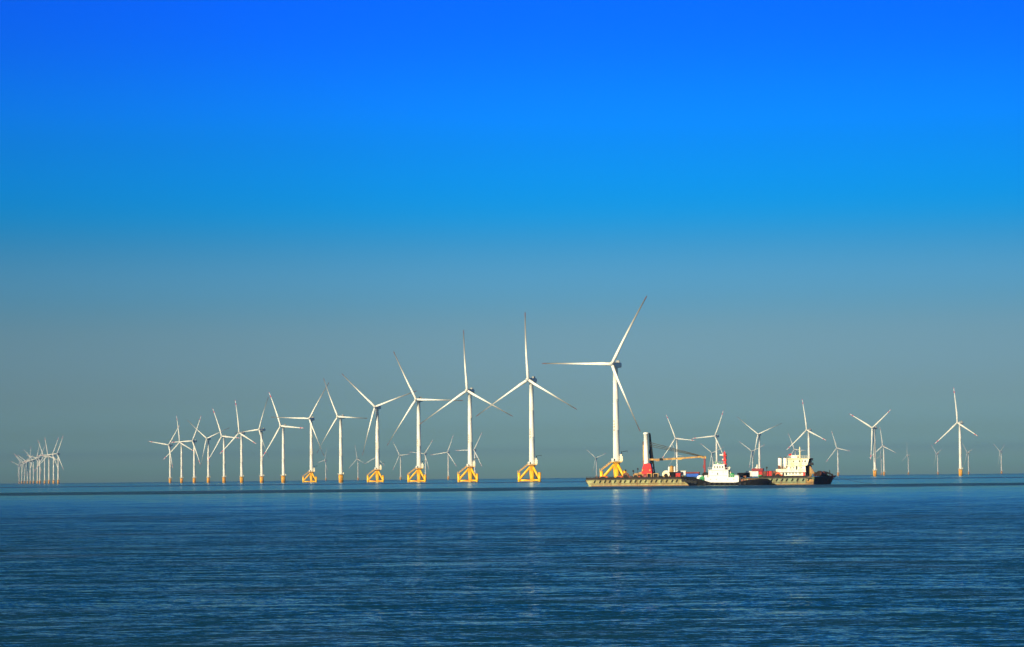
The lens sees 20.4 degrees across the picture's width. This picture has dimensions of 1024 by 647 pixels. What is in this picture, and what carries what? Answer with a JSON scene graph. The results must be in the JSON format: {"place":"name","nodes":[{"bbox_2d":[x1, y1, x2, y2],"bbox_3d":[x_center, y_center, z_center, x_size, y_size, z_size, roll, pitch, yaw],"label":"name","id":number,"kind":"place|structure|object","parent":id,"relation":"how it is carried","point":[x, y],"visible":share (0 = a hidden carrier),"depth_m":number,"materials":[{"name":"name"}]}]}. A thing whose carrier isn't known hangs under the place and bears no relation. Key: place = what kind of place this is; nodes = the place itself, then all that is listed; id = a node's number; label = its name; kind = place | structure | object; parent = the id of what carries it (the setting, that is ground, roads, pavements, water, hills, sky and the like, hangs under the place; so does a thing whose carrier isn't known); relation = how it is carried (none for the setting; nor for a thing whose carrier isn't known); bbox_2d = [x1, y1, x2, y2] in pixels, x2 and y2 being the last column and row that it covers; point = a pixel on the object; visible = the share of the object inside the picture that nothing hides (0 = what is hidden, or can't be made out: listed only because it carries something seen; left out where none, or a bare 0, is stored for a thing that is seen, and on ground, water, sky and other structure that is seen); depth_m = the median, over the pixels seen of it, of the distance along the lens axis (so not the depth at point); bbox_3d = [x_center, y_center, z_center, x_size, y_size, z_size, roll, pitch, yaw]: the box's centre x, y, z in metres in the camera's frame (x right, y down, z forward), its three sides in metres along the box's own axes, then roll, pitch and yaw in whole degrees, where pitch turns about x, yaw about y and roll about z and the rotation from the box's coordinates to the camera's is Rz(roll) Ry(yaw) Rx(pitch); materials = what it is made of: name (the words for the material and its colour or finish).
{"place":"outdoors","nodes":[
{"label":"outdoors","id":0,"kind":"place"},
{"bbox_2d":[0,473,1023,646],"bbox_3d":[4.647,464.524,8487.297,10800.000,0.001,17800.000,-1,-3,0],"label":"water","id":1,"kind":"structure","parent":0,"point":[924,560],"depth_m":132.33,"materials":[{"name":"blue liquid"}]},
{"bbox_2d":[16,456,22,483],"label":"wind turbine","id":2,"kind":"object","parent":1,"relation":"in","point":[21,471],"visible":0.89,"depth_m":12482.04,"materials":[{"name":"white paint"}]},
{"bbox_2d":[20,458,28,483],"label":"wind turbine","id":3,"kind":"object","parent":1,"relation":"in","point":[24,469],"visible":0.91,"depth_m":12254.21,"materials":[{"name":"white paint"}]},
{"bbox_2d":[19,455,32,483],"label":"wind turbine","id":4,"kind":"object","parent":1,"relation":"in","point":[27,469],"visible":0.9,"depth_m":11721.56,"materials":[{"name":"white paint"}]},
{"bbox_2d":[19,450,34,483],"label":"wind turbine","id":5,"kind":"object","parent":1,"relation":"in","point":[30,466],"visible":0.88,"depth_m":11327.22,"materials":[{"name":"white paint"}]},
{"bbox_2d":[25,451,38,483],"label":"wind turbine","id":6,"kind":"object","parent":1,"relation":"in","point":[33,467],"visible":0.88,"depth_m":10870.84,"materials":[{"name":"white paint"}]},
{"bbox_2d":[25,445,39,483],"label":"wind turbine","id":7,"kind":"object","parent":1,"relation":"in","point":[37,465],"visible":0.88,"depth_m":10289.47,"materials":[{"name":"white paint"}]},
{"bbox_2d":[30,445,45,483],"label":"wind turbine","id":8,"kind":"object","parent":1,"relation":"in","point":[39,458],"visible":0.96,"depth_m":10135.38,"materials":[{"name":"white paint"}]},
{"bbox_2d":[35,444,54,483],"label":"wind turbine","id":9,"kind":"object","parent":1,"relation":"in","point":[44,467],"visible":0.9,"depth_m":9427.21,"materials":[{"name":"white paint"}]},
{"bbox_2d":[38,440,56,483],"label":"wind turbine","id":10,"kind":"object","parent":1,"relation":"in","point":[49,456],"visible":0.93,"depth_m":9109.28,"materials":[{"name":"white paint"}]},
{"bbox_2d":[38,437,58,483],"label":"wind turbine","id":11,"kind":"object","parent":1,"relation":"in","point":[53,463],"visible":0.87,"depth_m":8809.20,"materials":[{"name":"white paint"}]},
{"bbox_2d":[47,437,62,483],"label":"wind turbine","id":12,"kind":"object","parent":1,"relation":"in","point":[58,454],"visible":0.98,"depth_m":8585.37,"materials":[{"name":"white paint"}]},
{"bbox_2d":[149,426,178,482],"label":"wind turbine","id":13,"kind":"object","parent":1,"relation":"in","point":[170,460],"visible":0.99,"depth_m":6773.55,"materials":[{"name":"white paint"}]},
{"bbox_2d":[163,416,192,482],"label":"wind turbine","id":14,"kind":"object","parent":1,"relation":"in","point":[182,477],"visible":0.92,"depth_m":6344.42,"materials":[{"name":"white paint"}]},
{"bbox_2d":[171,417,200,482],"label":"wind turbine","id":15,"kind":"object","parent":1,"relation":"in","point":[193,441],"visible":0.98,"depth_m":6140.64,"materials":[{"name":"white paint"}]},
{"bbox_2d":[188,421,227,482],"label":"wind turbine","id":16,"kind":"object","parent":1,"relation":"in","point":[208,464],"visible":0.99,"depth_m":5810.33,"materials":[{"name":"white paint"}]},
{"bbox_2d":[208,408,236,482],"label":"wind turbine","id":17,"kind":"object","parent":1,"relation":"in","point":[224,477],"visible":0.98,"depth_m":5525.48,"materials":[{"name":"white paint"}]},
{"bbox_2d":[223,401,255,482],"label":"wind turbine","id":18,"kind":"object","parent":1,"relation":"in","point":[241,476],"visible":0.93,"depth_m":5146.09,"materials":[{"name":"white paint"}]},
{"bbox_2d":[238,399,268,482],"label":"wind turbine","id":19,"kind":"object","parent":1,"relation":"in","point":[262,475],"visible":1,"depth_m":4840.15,"materials":[{"name":"white paint"}]},
{"bbox_2d":[263,393,300,482],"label":"wind turbine","id":20,"kind":"object","parent":1,"relation":"in","point":[283,479],"visible":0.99,"depth_m":4539.38,"materials":[{"name":"white paint"}]},
{"bbox_2d":[274,383,328,481],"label":"wind turbine","id":21,"kind":"object","parent":1,"relation":"in","point":[311,474],"visible":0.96,"depth_m":4483.37,"materials":[{"name":"white paint"}]},
{"bbox_2d":[320,448,326,480],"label":"wind turbine","id":22,"kind":"object","parent":1,"relation":"in","point":[325,467],"visible":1,"depth_m":12716.60,"materials":[{"name":"white paint"}]},
{"bbox_2d":[317,378,366,481],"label":"wind turbine","id":23,"kind":"object","parent":1,"relation":"in","point":[341,473],"visible":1,"depth_m":3913.56,"materials":[{"name":"white paint"}]},
{"bbox_2d":[349,448,363,479],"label":"wind turbine","id":24,"kind":"object","parent":1,"relation":"in","point":[358,467],"visible":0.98,"depth_m":11982.93,"materials":[{"name":"white paint"}]},
{"bbox_2d":[342,374,415,481],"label":"wind turbine","id":25,"kind":"object","parent":1,"relation":"in","point":[377,407],"visible":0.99,"depth_m":3795.64,"materials":[{"name":"white paint"}]},
{"bbox_2d":[393,446,407,479],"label":"wind turbine","id":26,"kind":"object","parent":1,"relation":"in","point":[400,463],"visible":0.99,"depth_m":10409.74,"materials":[{"name":"white paint"}]},
{"bbox_2d":[413,440,432,479],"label":"wind turbine","id":27,"kind":"object","parent":1,"relation":"in","point":[425,453],"visible":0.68,"depth_m":9874.81,"materials":[{"name":"white paint"}]},
{"bbox_2d":[387,351,462,481],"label":"wind turbine","id":28,"kind":"object","parent":1,"relation":"in","point":[419,467],"visible":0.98,"depth_m":3462.48,"materials":[{"name":"white paint"}]},
{"bbox_2d":[433,437,454,479],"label":"wind turbine","id":29,"kind":"object","parent":1,"relation":"in","point":[448,452],"visible":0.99,"depth_m":9392.75,"materials":[{"name":"white paint"}]},
{"bbox_2d":[420,330,511,481],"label":"wind turbine","id":30,"kind":"object","parent":1,"relation":"in","point":[471,462],"visible":0.99,"depth_m":3129.83,"materials":[{"name":"white paint"}]},
{"bbox_2d":[456,433,481,473],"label":"wind turbine","id":31,"kind":"object","parent":1,"relation":"in","point":[474,449],"visible":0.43,"depth_m":8696.56,"materials":[{"name":"white paint"}]},
{"bbox_2d":[477,313,576,481],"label":"wind turbine","id":32,"kind":"object","parent":1,"relation":"in","point":[531,469],"visible":0.99,"depth_m":2802.08,"materials":[{"name":"white paint"}]},
{"bbox_2d":[542,296,646,475],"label":"wind turbine","id":33,"kind":"object","parent":1,"relation":"in","point":[617,455],"visible":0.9,"depth_m":2434.89,"materials":[{"name":"white paint"}]},
{"bbox_2d":[587,450,605,476],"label":"wind turbine","id":34,"kind":"object","parent":1,"relation":"in","point":[596,462],"visible":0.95,"depth_m":12960.79,"materials":[{"name":"white paint"}]},
{"bbox_2d":[662,415,694,470],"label":"wind turbine","id":35,"kind":"object","parent":1,"relation":"in","point":[677,438],"visible":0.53,"depth_m":6513.52,"materials":[{"name":"white paint"}]},
{"bbox_2d":[692,413,723,463],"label":"wind turbine","id":36,"kind":"object","parent":1,"relation":"in","point":[715,436],"visible":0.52,"depth_m":6183.94,"materials":[{"name":"white paint"}]},
{"bbox_2d":[704,446,722,466],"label":"wind turbine","id":37,"kind":"object","parent":1,"relation":"in","point":[712,453],"visible":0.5,"depth_m":10784.72,"materials":[{"name":"white paint"}]},
{"bbox_2d":[681,451,771,485],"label":"tugboat","id":38,"kind":"object","parent":1,"relation":"on","point":[720,474],"visible":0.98,"depth_m":1187.63,"materials":[{"name":"black paint"}]},
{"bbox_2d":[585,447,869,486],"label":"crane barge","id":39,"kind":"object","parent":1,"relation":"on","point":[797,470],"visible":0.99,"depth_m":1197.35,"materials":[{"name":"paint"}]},
{"bbox_2d":[662,471,670,476],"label":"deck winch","id":40,"kind":"object","parent":39,"relation":"on","point":[666,473],"visible":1,"depth_m":1204.48,"materials":[{"name":"metal"}]},
{"bbox_2d":[668,466,675,476],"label":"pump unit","id":41,"kind":"object","parent":39,"relation":"on","point":[672,470],"visible":1,"depth_m":1205.39,"materials":[{"name":"beige metal"}]},
{"bbox_2d":[642,432,705,476],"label":"deck crane","id":42,"kind":"object","parent":39,"relation":"on","point":[647,455],"visible":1,"depth_m":1207.08,"materials":[{"name":"red metal"}]},
{"bbox_2d":[686,473,699,476],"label":"shipping container","id":43,"kind":"object","parent":39,"relation":"on","point":[692,474],"visible":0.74,"depth_m":1206.78,"materials":[{"name":"blue metal"}]},
{"bbox_2d":[737,473,751,476],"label":"shipping container","id":44,"kind":"object","parent":39,"relation":"on","point":[747,474],"visible":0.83,"depth_m":1201.20,"materials":[{"name":"black metal"}]},
{"bbox_2d":[745,464,763,475],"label":"deck cabin","id":45,"kind":"object","parent":39,"relation":"on","point":[754,471],"visible":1,"depth_m":1200.16,"materials":[{"name":"white metal"}]},
{"bbox_2d":[740,442,763,476],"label":"wind turbine","id":46,"kind":"object","parent":1,"relation":"in","point":[752,455],"visible":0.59,"depth_m":10212.48,"materials":[{"name":"white paint"}]},
{"bbox_2d":[739,418,781,467],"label":"wind turbine","id":47,"kind":"object","parent":1,"relation":"in","point":[759,456],"visible":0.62,"depth_m":5978.51,"materials":[{"name":"white paint"}]},
{"bbox_2d":[791,400,824,457],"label":"wind turbine","id":48,"kind":"object","parent":1,"relation":"in","point":[809,430],"visible":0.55,"depth_m":5481.79,"materials":[{"name":"white paint"}]},
{"bbox_2d":[828,434,847,475],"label":"wind turbine","id":49,"kind":"object","parent":1,"relation":"in","point":[837,457],"visible":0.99,"depth_m":9265.45,"materials":[{"name":"white paint"}]},
{"bbox_2d":[850,409,890,475],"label":"wind turbine","id":50,"kind":"object","parent":1,"relation":"in","point":[874,427],"visible":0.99,"depth_m":5307.03,"materials":[{"name":"white paint"}]},
{"bbox_2d":[876,452,882,474],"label":"wind turbine","id":51,"kind":"object","parent":1,"relation":"in","point":[881,462],"visible":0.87,"depth_m":13825.95,"materials":[{"name":"white paint"}]},
{"bbox_2d":[876,430,893,474],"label":"wind turbine","id":52,"kind":"object","parent":1,"relation":"in","point":[883,446],"visible":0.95,"depth_m":8725.57,"materials":[{"name":"white paint"}]},
{"bbox_2d":[931,445,938,474],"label":"wind turbine","id":53,"kind":"object","parent":1,"relation":"in","point":[937,453],"visible":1,"depth_m":12311.49,"materials":[{"name":"white paint"}]},
{"bbox_2d":[937,392,976,475],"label":"wind turbine","id":54,"kind":"object","parent":1,"relation":"in","point":[960,456],"visible":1,"depth_m":4849.71,"materials":[{"name":"white paint"}]},
{"bbox_2d":[963,445,970,473],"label":"wind turbine","id":55,"kind":"object","parent":1,"relation":"in","point":[968,452],"visible":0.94,"depth_m":11930.06,"materials":[{"name":"white paint"}]},
{"bbox_2d":[996,446,1003,473],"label":"wind turbine","id":56,"kind":"object","parent":1,"relation":"in","point":[1001,458],"visible":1,"depth_m":11621.51,"materials":[{"name":"white paint"}]},
{"bbox_2d":[0,0,1023,483],"label":"sky","id":57,"kind":"structure","parent":0,"point":[205,205],"materials":[{"name":"blue"}]}
]}

